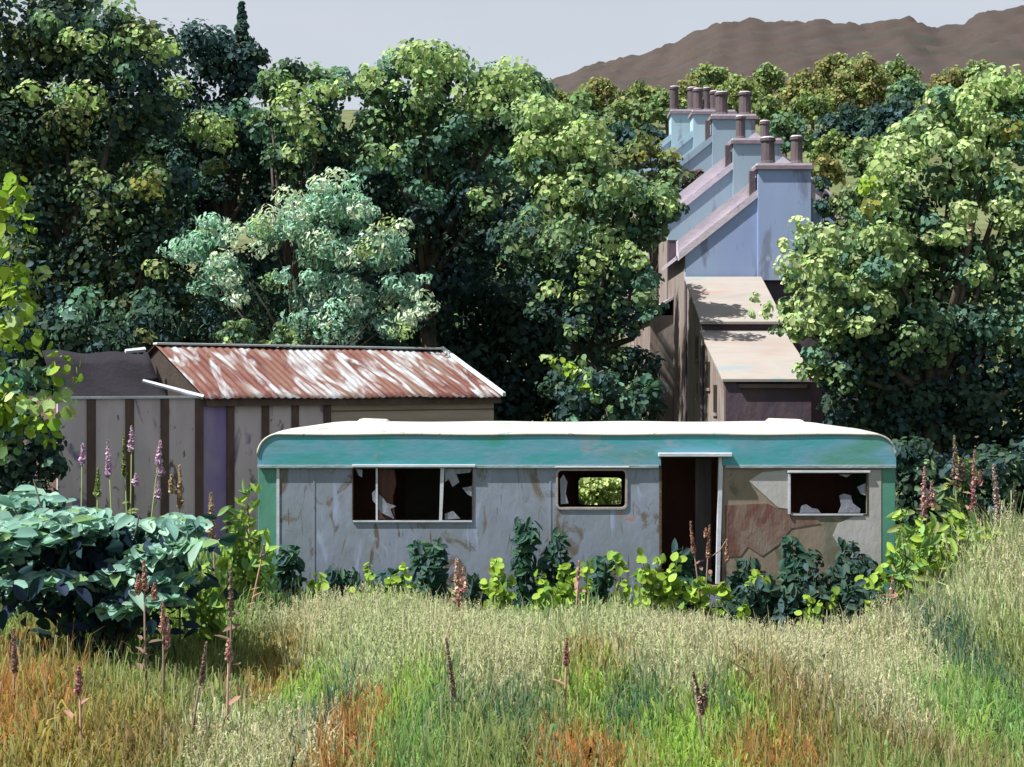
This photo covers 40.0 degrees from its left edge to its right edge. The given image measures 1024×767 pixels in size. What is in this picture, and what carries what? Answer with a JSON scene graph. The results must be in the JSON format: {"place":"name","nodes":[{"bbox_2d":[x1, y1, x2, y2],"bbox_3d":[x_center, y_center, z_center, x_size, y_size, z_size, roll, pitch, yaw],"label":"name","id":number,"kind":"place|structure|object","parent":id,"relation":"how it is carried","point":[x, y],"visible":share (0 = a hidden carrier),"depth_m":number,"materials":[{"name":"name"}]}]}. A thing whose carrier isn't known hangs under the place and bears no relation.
{"place":"outdoors","nodes":[
{"label":"outdoors","id":0,"kind":"place"},
{"bbox_2d":[0,491,1023,766],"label":"meadow grass","id":1,"kind":"structure","parent":0,"point":[720,695],"depth_m":12.87,"materials":[{"name":"green plant"}]},
{"bbox_2d":[183,496,1023,766],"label":"grass seed heads","id":2,"kind":"object","parent":1,"relation":"attached to","point":[226,729],"depth_m":14.90,"materials":[{"name":"beige plant"}]},
{"bbox_2d":[0,109,1023,620],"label":"ground","id":3,"kind":"structure","parent":0,"point":[982,221],"depth_m":104.62,"materials":[{"name":"green plant"}]},
{"bbox_2d":[0,357,72,511],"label":"bush","id":4,"kind":"object","parent":3,"relation":"on","point":[23,468],"visible":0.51,"depth_m":22.44,"materials":[{"name":"green plant"}]},
{"bbox_2d":[0,172,82,464],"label":"leaved tree","id":5,"kind":"object","parent":3,"relation":"on","point":[12,404],"visible":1,"depth_m":17.35,"materials":[{"name":"green plant"}]},
{"bbox_2d":[0,285,183,395],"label":"broadleaf tree","id":6,"kind":"object","parent":3,"relation":"on","point":[65,330],"visible":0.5,"depth_m":32.06,"materials":[{"name":"green plant"}]},
{"bbox_2d":[0,0,189,340],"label":"broadleaf tree","id":7,"kind":"object","parent":3,"relation":"on","point":[121,42],"visible":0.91,"depth_m":34.11,"materials":[{"name":"green plant"}]},
{"bbox_2d":[0,103,199,390],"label":"broadleaf tree","id":8,"kind":"object","parent":3,"relation":"on","point":[132,160],"visible":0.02,"depth_m":41.16,"materials":[{"name":"green plant"}]},
{"bbox_2d":[0,153,203,353],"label":"broadleaf tree","id":9,"kind":"object","parent":3,"relation":"on","point":[136,248],"visible":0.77,"depth_m":33.93,"materials":[{"name":"green plant"}]},
{"bbox_2d":[0,479,237,664],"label":"blue leaved shrub","id":10,"kind":"object","parent":3,"relation":"on","point":[75,549],"visible":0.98,"depth_m":14.87,"materials":[{"name":"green plant"}]},
{"bbox_2d":[135,559,157,698],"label":"dock stalk","id":11,"kind":"object","parent":3,"relation":"on","point":[145,588],"visible":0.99,"depth_m":12.59,"materials":[{"name":"brown plant"}]},
{"bbox_2d":[130,440,165,646],"bbox_3d":[-4.190,2.094,16.123,0.442,2.910,0.292,0,0,0],"label":"willowherb","id":12,"kind":"object","parent":3,"relation":"on","point":[160,472],"visible":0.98,"depth_m":16.09,"materials":[{"name":"pink plant"}]},
{"bbox_2d":[149,599,170,704],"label":"dock stalk","id":13,"kind":"object","parent":3,"relation":"on","point":[165,628],"visible":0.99,"depth_m":12.79,"materials":[{"name":"brown plant"}]},
{"bbox_2d":[168,464,190,643],"bbox_3d":[-3.891,2.248,16.412,0.281,2.615,0.300,0,0,-29],"label":"willowherb","id":14,"kind":"object","parent":3,"relation":"on","point":[179,493],"visible":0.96,"depth_m":16.39,"materials":[{"name":"plant"}]},
{"bbox_2d":[184,562,235,651],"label":"tall weed","id":15,"kind":"object","parent":3,"relation":"on","point":[213,598],"visible":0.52,"depth_m":16.49,"materials":[{"name":"green plant"}]},
{"bbox_2d":[97,102,338,345],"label":"broadleaf tree","id":16,"kind":"object","parent":3,"relation":"on","point":[132,281],"visible":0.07,"depth_m":41.77,"materials":[{"name":"green plant"}]},
{"bbox_2d":[145,1,297,342],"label":"conifer tree","id":17,"kind":"object","parent":3,"relation":"on","point":[234,63],"visible":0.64,"depth_m":38.05,"materials":[{"name":"green plant"}]},
{"bbox_2d":[214,565,240,686],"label":"dock stalk","id":18,"kind":"object","parent":3,"relation":"on","point":[231,608],"visible":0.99,"depth_m":14.39,"materials":[{"name":"brown plant"}]},
{"bbox_2d":[215,505,249,597],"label":"tall weed","id":19,"kind":"object","parent":3,"relation":"on","point":[229,557],"visible":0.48,"depth_m":18.38,"materials":[{"name":"green plant"}]},
{"bbox_2d":[214,318,263,343],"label":"bush","id":20,"kind":"object","parent":3,"relation":"on","point":[236,332],"visible":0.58,"depth_m":31.68,"materials":[{"name":"green plant"}]},
{"bbox_2d":[225,480,263,598],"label":"tall weed","id":21,"kind":"object","parent":3,"relation":"on","point":[256,503],"visible":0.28,"depth_m":18.77,"materials":[{"name":"green plant"}]},
{"bbox_2d":[9,342,505,554],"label":"tin roofed shed","id":22,"kind":"structure","parent":3,"relation":"on","point":[209,416],"depth_m":26.68,"materials":[{"name":"grey wood"}]},
{"bbox_2d":[241,527,279,615],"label":"tall weed","id":23,"kind":"object","parent":3,"relation":"on","point":[266,575],"visible":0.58,"depth_m":18.21,"materials":[{"name":"green plant"}]},
{"bbox_2d":[185,57,360,323],"bbox_3d":[-6.310,-2.707,36.787,4.813,11.390,4.294,0,0,0],"label":"broadleaf tree","id":24,"kind":"object","parent":3,"relation":"on","point":[310,125],"visible":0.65,"depth_m":36.37,"materials":[{"name":"green plant"}]},
{"bbox_2d":[262,321,304,397],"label":"bush","id":25,"kind":"object","parent":3,"relation":"on","point":[285,335],"visible":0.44,"depth_m":31.45,"materials":[{"name":"green plant"}]},
{"bbox_2d":[268,544,306,600],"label":"nettle clump","id":26,"kind":"object","parent":3,"relation":"on","point":[286,564],"visible":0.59,"depth_m":19.48,"materials":[{"name":"green plant"}]},
{"bbox_2d":[158,166,440,349],"bbox_3d":[-4.861,-0.550,33.102,6.544,8.622,4.112,0,0,0],"label":"silver leaved tree","id":27,"kind":"object","parent":3,"relation":"on","point":[344,301],"visible":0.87,"depth_m":32.64,"materials":[{"name":"green plant"}]},
{"bbox_2d":[324,564,364,598],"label":"nettle clump","id":28,"kind":"object","parent":3,"relation":"on","point":[342,579],"visible":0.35,"depth_m":19.37,"materials":[{"name":"green plant"}]},
{"bbox_2d":[248,106,484,345],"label":"broadleaf tree","id":29,"kind":"object","parent":3,"relation":"on","point":[346,230],"visible":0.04,"depth_m":42.98,"materials":[{"name":"green plant"}]},
{"bbox_2d":[406,537,449,601],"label":"nettle clump","id":30,"kind":"object","parent":3,"relation":"on","point":[433,576],"visible":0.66,"depth_m":19.55,"materials":[{"name":"green plant"}]},
{"bbox_2d":[299,37,558,347],"bbox_3d":[-2.257,-3.148,36.921,7.013,11.899,4.213,0,0,0],"label":"broadleaf tree","id":31,"kind":"object","parent":3,"relation":"on","point":[424,198],"visible":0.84,"depth_m":36.69,"materials":[{"name":"green plant"}]},
{"bbox_2d":[447,558,468,610],"bbox_3d":[-0.638,2.798,17.396,0.344,1.290,0.309,0,0,0],"label":"willowherb","id":32,"kind":"object","parent":3,"relation":"on","point":[460,588],"visible":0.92,"depth_m":17.39,"materials":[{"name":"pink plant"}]},
{"bbox_2d":[448,573,489,609],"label":"nettle clump","id":33,"kind":"object","parent":3,"relation":"on","point":[475,590],"visible":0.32,"depth_m":19.22,"materials":[{"name":"green plant"}]},
{"bbox_2d":[479,558,516,612],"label":"lime weed","id":34,"kind":"object","parent":3,"relation":"on","point":[495,588],"visible":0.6,"depth_m":19.00,"materials":[{"name":"green plant"}]},
{"bbox_2d":[392,252,623,421],"bbox_3d":[-0.229,-0.651,39.472,7.140,6.404,3.381,0,0,0],"label":"broadleaf tree","id":35,"kind":"object","parent":3,"relation":"on","point":[517,338],"visible":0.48,"depth_m":38.74,"materials":[{"name":"green plant"}]},
{"bbox_2d":[6,489,1009,588],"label":"rough grass","id":36,"kind":"structure","parent":3,"relation":"on","point":[900,535],"depth_m":24.54,"materials":[{"name":"green plant"}]},
{"bbox_2d":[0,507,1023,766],"bbox_3d":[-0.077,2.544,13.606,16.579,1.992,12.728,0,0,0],"label":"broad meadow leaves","id":37,"kind":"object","parent":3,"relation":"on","point":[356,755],"visible":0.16,"depth_m":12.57,"materials":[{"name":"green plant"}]},
{"bbox_2d":[406,105,621,378],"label":"broadleaf tree","id":38,"kind":"object","parent":3,"relation":"on","point":[517,202],"visible":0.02,"depth_m":43.87,"materials":[{"name":"green plant"}]},
{"bbox_2d":[506,516,557,609],"bbox_3d":[0.315,2.675,19.625,0.782,1.667,0.472,0,0,-8],"label":"nettle clump","id":39,"kind":"object","parent":3,"relation":"on","point":[526,541],"visible":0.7,"depth_m":19.56,"materials":[{"name":"green plant"}]},
{"bbox_2d":[532,569,566,613],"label":"lime weed","id":40,"kind":"object","parent":3,"relation":"on","point":[546,591],"visible":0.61,"depth_m":18.86,"materials":[{"name":"green plant"}]},
{"bbox_2d":[537,526,575,600],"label":"nettle clump","id":41,"kind":"object","parent":3,"relation":"on","point":[558,546],"visible":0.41,"depth_m":19.61,"materials":[{"name":"green plant"}]},
{"bbox_2d":[555,563,575,608],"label":"lime weed","id":42,"kind":"object","parent":3,"relation":"on","point":[568,595],"visible":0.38,"depth_m":19.05,"materials":[{"name":"green plant"}]},
{"bbox_2d":[256,418,896,609],"bbox_3d":[0.920,1.963,21.159,9.096,2.874,2.579,0,0,0],"label":"static caravan","id":43,"kind":"object","parent":3,"relation":"on","point":[380,494],"visible":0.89,"depth_m":20.00,"materials":[{"name":"green paint"}]},
{"bbox_2d":[352,464,474,521],"bbox_3d":[-1.397,1.560,20.010,1.757,0.820,0.139,0,0,0],"label":"window","id":44,"kind":"structure","parent":43,"relation":"in","point":[383,501],"depth_m":20.01,"materials":[{"name":"glass"}]},
{"bbox_2d":[555,466,628,509],"bbox_3d":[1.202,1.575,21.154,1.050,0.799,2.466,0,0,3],"label":"window","id":45,"kind":"structure","parent":43,"relation":"in","point":[563,482],"depth_m":20.02,"materials":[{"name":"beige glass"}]},
{"bbox_2d":[695,458,710,581],"bbox_3d":[2.802,2.000,20.620,0.232,1.800,0.040,0,0,0],"label":"inner door","id":46,"kind":"structure","parent":43,"relation":"in","point":[702,465],"depth_m":20.60,"materials":[{"name":"brown wood"}]},
{"bbox_2d":[787,471,869,514],"bbox_3d":[4.499,1.555,20.000,1.172,0.638,0.099,0,0,0],"label":"window","id":47,"kind":"structure","parent":43,"relation":"in","point":[847,506],"depth_m":20.01,"materials":[{"name":"glass"}]},
{"bbox_2d":[570,557,593,608],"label":"lime weed","id":48,"kind":"object","parent":3,"relation":"on","point":[584,569],"visible":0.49,"depth_m":18.83,"materials":[{"name":"green plant"}]},
{"bbox_2d":[561,85,605,119],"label":"hillside tree","id":49,"kind":"object","parent":3,"relation":"on","point":[599,111],"visible":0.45,"depth_m":134.60,"materials":[{"name":"green plant"}]},
{"bbox_2d":[489,90,689,504],"bbox_3d":[1.842,-1.715,33.576,4.811,10.848,3.719,0,0,0],"label":"broadleaf tree","id":50,"kind":"object","parent":3,"relation":"on","point":[581,290],"visible":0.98,"depth_m":33.28,"materials":[{"name":"green plant"}]},
{"bbox_2d":[580,75,618,107],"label":"hillside tree","id":51,"kind":"object","parent":3,"relation":"on","point":[598,86],"visible":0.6,"depth_m":157.46,"materials":[{"name":"green plant"}]},
{"bbox_2d":[579,478,621,504],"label":"sunlit bush","id":52,"kind":"object","parent":3,"relation":"on","point":[594,491],"visible":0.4,"depth_m":23.46,"materials":[{"name":"green plant"}]},
{"bbox_2d":[585,555,616,606],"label":"nettle clump","id":53,"kind":"object","parent":3,"relation":"on","point":[602,571],"visible":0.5,"depth_m":19.42,"materials":[{"name":"green plant"}]},
{"bbox_2d":[539,354,667,502],"bbox_3d":[1.737,1.570,26.643,2.477,4.258,1.292,0,0,0],"label":"elder bush","id":54,"kind":"object","parent":3,"relation":"on","point":[602,383],"visible":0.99,"depth_m":26.59,"materials":[{"name":"green plant"}]},
{"bbox_2d":[608,120,636,158],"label":"hillside tree","id":55,"kind":"object","parent":3,"relation":"on","point":[617,129],"visible":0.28,"depth_m":111.50,"materials":[{"name":"green plant"}]},
{"bbox_2d":[602,96,657,158],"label":"hillside tree","id":56,"kind":"object","parent":3,"relation":"on","point":[637,118],"visible":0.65,"depth_m":127.43,"materials":[{"name":"green plant"}]},
{"bbox_2d":[609,78,663,123],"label":"hillside tree","id":57,"kind":"object","parent":3,"relation":"on","point":[636,92],"visible":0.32,"depth_m":149.25,"materials":[{"name":"green plant"}]},
{"bbox_2d":[607,547,686,613],"bbox_3d":[1.760,2.887,18.854,1.137,1.435,0.507,0,0,29],"label":"lime weed","id":58,"kind":"object","parent":3,"relation":"on","point":[641,573],"visible":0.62,"depth_m":18.81,"materials":[{"name":"green plant"}]},
{"bbox_2d":[611,129,703,303],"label":"broadleaf tree","id":59,"kind":"object","parent":3,"relation":"on","point":[644,150],"visible":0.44,"depth_m":43.28,"materials":[{"name":"green plant"}]},
{"bbox_2d":[644,88,686,135],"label":"hillside tree","id":60,"kind":"object","parent":3,"relation":"on","point":[660,106],"visible":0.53,"depth_m":139.56,"materials":[{"name":"green plant"}]},
{"bbox_2d":[623,86,710,346],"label":"terraced house","id":61,"kind":"structure","parent":3,"relation":"on","point":[679,125],"depth_m":53.28,"materials":[{"name":"blue paint"}]},
{"bbox_2d":[644,568,691,617],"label":"lime weed","id":62,"kind":"object","parent":3,"relation":"on","point":[673,596],"visible":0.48,"depth_m":18.78,"materials":[{"name":"green plant"}]},
{"bbox_2d":[631,88,736,347],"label":"terraced house","id":63,"kind":"structure","parent":3,"relation":"on","point":[698,116],"depth_m":48.95,"materials":[{"name":"blue paint"}]},
{"bbox_2d":[671,538,711,623],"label":"nettle clump","id":64,"kind":"object","parent":3,"relation":"on","point":[685,574],"visible":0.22,"depth_m":19.49,"materials":[{"name":"green plant"}]},
{"bbox_2d":[642,91,757,306],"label":"terraced house","id":65,"kind":"structure","parent":3,"relation":"on","point":[707,153],"depth_m":44.75,"materials":[{"name":"blue paint"}]},
{"bbox_2d":[691,670,708,752],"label":"dead stem","id":66,"kind":"object","parent":3,"relation":"on","point":[702,699],"visible":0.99,"depth_m":11.59,"materials":[{"name":"brown plant"}]},
{"bbox_2d":[689,576,718,624],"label":"lime weed","id":67,"kind":"object","parent":3,"relation":"on","point":[698,599],"visible":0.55,"depth_m":18.86,"materials":[{"name":"green plant"}]},
{"bbox_2d":[686,62,729,90],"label":"hillside tree","id":68,"kind":"object","parent":3,"relation":"on","point":[704,72],"visible":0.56,"depth_m":167.25,"materials":[{"name":"green plant"}]},
{"bbox_2d":[657,115,831,314],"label":"terraced house","id":69,"kind":"structure","parent":3,"relation":"on","point":[715,187],"depth_m":40.60,"materials":[{"name":"blue paint"}]},
{"bbox_2d":[718,73,770,118],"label":"hillside tree","id":70,"kind":"object","parent":3,"relation":"on","point":[737,84],"visible":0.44,"depth_m":154.12,"materials":[{"name":"green plant"}]},
{"bbox_2d":[684,277,813,421],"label":"stone outbuilding","id":71,"kind":"structure","parent":3,"relation":"on","point":[739,367],"depth_m":32.35,"materials":[{"name":"stone"}]},
{"bbox_2d":[726,557,782,625],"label":"nettle clump","id":72,"kind":"object","parent":3,"relation":"on","point":[735,580],"visible":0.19,"depth_m":19.18,"materials":[{"name":"green plant"}]},
{"bbox_2d":[636,135,879,429],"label":"terraced house","id":73,"kind":"structure","parent":3,"relation":"on","point":[742,231],"depth_m":36.50,"materials":[{"name":"blue paint"}]},
{"bbox_2d":[751,94,787,125],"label":"hillside tree","id":74,"kind":"object","parent":3,"relation":"on","point":[763,110],"visible":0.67,"depth_m":139.54,"materials":[{"name":"green plant"}]},
{"bbox_2d":[751,62,788,100],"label":"hillside tree","id":75,"kind":"object","parent":3,"relation":"on","point":[769,77],"visible":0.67,"depth_m":167.48,"materials":[{"name":"green plant"}]},
{"bbox_2d":[720,575,833,630],"bbox_3d":[3.495,3.084,18.530,1.473,1.100,0.623,0,0,0],"label":"nettle clump","id":76,"kind":"object","parent":3,"relation":"on","point":[779,600],"visible":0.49,"depth_m":18.39,"materials":[{"name":"green plant"}]},
{"bbox_2d":[777,535,806,623],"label":"nettle clump","id":77,"kind":"object","parent":3,"relation":"on","point":[790,566],"visible":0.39,"depth_m":19.59,"materials":[{"name":"green plant"}]},
{"bbox_2d":[769,110,815,156],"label":"hillside tree","id":78,"kind":"object","parent":3,"relation":"on","point":[789,123],"visible":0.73,"depth_m":119.46,"materials":[{"name":"green plant"}]},
{"bbox_2d":[774,67,835,109],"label":"hillside tree","id":79,"kind":"object","parent":3,"relation":"on","point":[797,83],"visible":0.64,"depth_m":164.28,"materials":[{"name":"green plant"}]},
{"bbox_2d":[786,87,836,133],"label":"hillside tree","id":80,"kind":"object","parent":3,"relation":"on","point":[810,110],"visible":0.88,"depth_m":139.61,"materials":[{"name":"green plant"}]},
{"bbox_2d":[810,175,837,423],"bbox_3d":[8.230,-1.154,35.924,1.112,8.392,1.276,0,0,-18],"label":"broadleaf tree","id":81,"kind":"object","parent":3,"relation":"on","point":[821,207],"visible":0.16,"depth_m":35.91,"materials":[{"name":"green plant"}]},
{"bbox_2d":[805,128,852,162],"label":"hillside tree","id":82,"kind":"object","parent":3,"relation":"on","point":[836,143],"visible":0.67,"depth_m":117.59,"materials":[{"name":"green plant"}]},
{"bbox_2d":[811,154,847,190],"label":"hillside tree","id":83,"kind":"object","parent":3,"relation":"on","point":[826,166],"visible":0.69,"depth_m":99.67,"materials":[{"name":"green plant"}]},
{"bbox_2d":[787,548,880,621],"bbox_3d":[4.454,2.907,19.295,1.329,1.268,0.558,0,0,0],"label":"nettle clump","id":84,"kind":"object","parent":3,"relation":"on","point":[845,570],"visible":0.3,"depth_m":19.28,"materials":[{"name":"green plant"}]},
{"bbox_2d":[813,52,862,111],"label":"hillside tree","id":85,"kind":"object","parent":3,"relation":"on","point":[825,69],"visible":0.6,"depth_m":167.35,"materials":[{"name":"green plant"}]},
{"bbox_2d":[796,578,889,629],"bbox_3d":[4.305,3.063,18.561,1.350,0.992,0.655,0,0,0],"label":"nettle clump","id":86,"kind":"object","parent":3,"relation":"on","point":[855,598],"visible":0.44,"depth_m":18.43,"materials":[{"name":"green plant"}]},
{"bbox_2d":[809,99,876,155],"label":"hillside tree","id":87,"kind":"object","parent":3,"relation":"on","point":[852,124],"visible":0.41,"depth_m":124.43,"materials":[{"name":"green plant"}]},
{"bbox_2d":[826,537,866,585],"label":"nettle clump","id":88,"kind":"object","parent":3,"relation":"on","point":[841,555],"visible":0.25,"depth_m":19.49,"materials":[{"name":"green plant"}]},
{"bbox_2d":[820,52,895,117],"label":"hillside tree","id":89,"kind":"object","parent":3,"relation":"on","point":[866,91],"visible":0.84,"depth_m":159.05,"materials":[{"name":"green plant"}]},
{"bbox_2d":[825,136,904,428],"bbox_3d":[9.136,-1.596,35.579,2.439,9.370,1.768,0,0,0],"label":"broadleaf tree","id":90,"kind":"object","parent":3,"relation":"on","point":[849,198],"visible":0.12,"depth_m":35.43,"materials":[{"name":"green plant"}]},
{"bbox_2d":[854,563,891,606],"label":"lime weed","id":91,"kind":"object","parent":3,"relation":"on","point":[872,579],"visible":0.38,"depth_m":18.83,"materials":[{"name":"green plant"}]},
{"bbox_2d":[743,62,1023,532],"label":"broadleaf tree","id":92,"kind":"object","parent":3,"relation":"on","point":[865,285],"visible":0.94,"depth_m":28.07,"materials":[{"name":"green plant"}]},
{"bbox_2d":[854,93,928,141],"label":"hillside tree","id":93,"kind":"object","parent":3,"relation":"on","point":[889,115],"visible":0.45,"depth_m":119.29,"materials":[{"name":"green plant"}]},
{"bbox_2d":[875,53,923,93],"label":"hillside tree","id":94,"kind":"object","parent":3,"relation":"on","point":[898,68],"visible":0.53,"depth_m":167.24,"materials":[{"name":"green plant"}]},
{"bbox_2d":[881,74,933,116],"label":"hillside tree","id":95,"kind":"object","parent":3,"relation":"on","point":[909,89],"visible":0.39,"depth_m":139.39,"materials":[{"name":"green plant"}]},
{"bbox_2d":[884,509,936,609],"bbox_3d":[5.344,2.534,18.854,0.630,1.676,0.637,0,0,0],"label":"tall weed","id":96,"kind":"object","parent":3,"relation":"on","point":[900,574],"visible":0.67,"depth_m":18.87,"materials":[{"name":"green plant"}]},
{"bbox_2d":[917,466,936,557],"bbox_3d":[5.648,2.203,19.160,0.346,2.162,0.274,0,0,-31],"label":"willowherb","id":97,"kind":"object","parent":3,"relation":"on","point":[931,502],"visible":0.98,"depth_m":19.19,"materials":[{"name":"plant"}]},
{"bbox_2d":[911,533,959,600],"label":"tall weed","id":98,"kind":"object","parent":3,"relation":"on","point":[921,562],"visible":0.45,"depth_m":18.51,"materials":[{"name":"green plant"}]},
{"bbox_2d":[915,503,977,576],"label":"tall weed","id":99,"kind":"object","parent":3,"relation":"on","point":[956,516],"visible":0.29,"depth_m":18.96,"materials":[{"name":"green plant"}]},
{"bbox_2d":[927,455,980,541],"bbox_3d":[6.151,2.200,19.597,0.700,2.413,0.488,0,0,0],"label":"tall weed","id":100,"kind":"object","parent":3,"relation":"on","point":[948,505],"visible":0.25,"depth_m":19.54,"materials":[{"name":"green plant"}]},
{"bbox_2d":[922,64,985,115],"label":"hillside tree","id":101,"kind":"object","parent":3,"relation":"on","point":[944,79],"visible":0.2,"depth_m":149.30,"materials":[{"name":"green plant"}]},
{"bbox_2d":[943,436,965,539],"bbox_3d":[6.101,1.960,19.404,0.329,2.506,0.289,0,0,0],"label":"willowherb","id":102,"kind":"object","parent":3,"relation":"on","point":[957,474],"visible":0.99,"depth_m":19.39,"materials":[{"name":"plant"}]},
{"bbox_2d":[892,435,1023,525],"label":"bush","id":103,"kind":"object","parent":3,"relation":"on","point":[1009,470],"visible":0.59,"depth_m":25.29,"materials":[{"name":"green plant"}]},
{"bbox_2d":[0,0,1023,109],"label":"sky","id":104,"kind":"structure","parent":0,"point":[558,37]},
{"bbox_2d":[465,5,1023,109],"bbox_3d":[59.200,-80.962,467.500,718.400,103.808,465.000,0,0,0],"label":"hill","id":105,"kind":"structure","parent":0,"point":[747,47],"depth_m":418.06,"materials":[{"name":"brown soil"}]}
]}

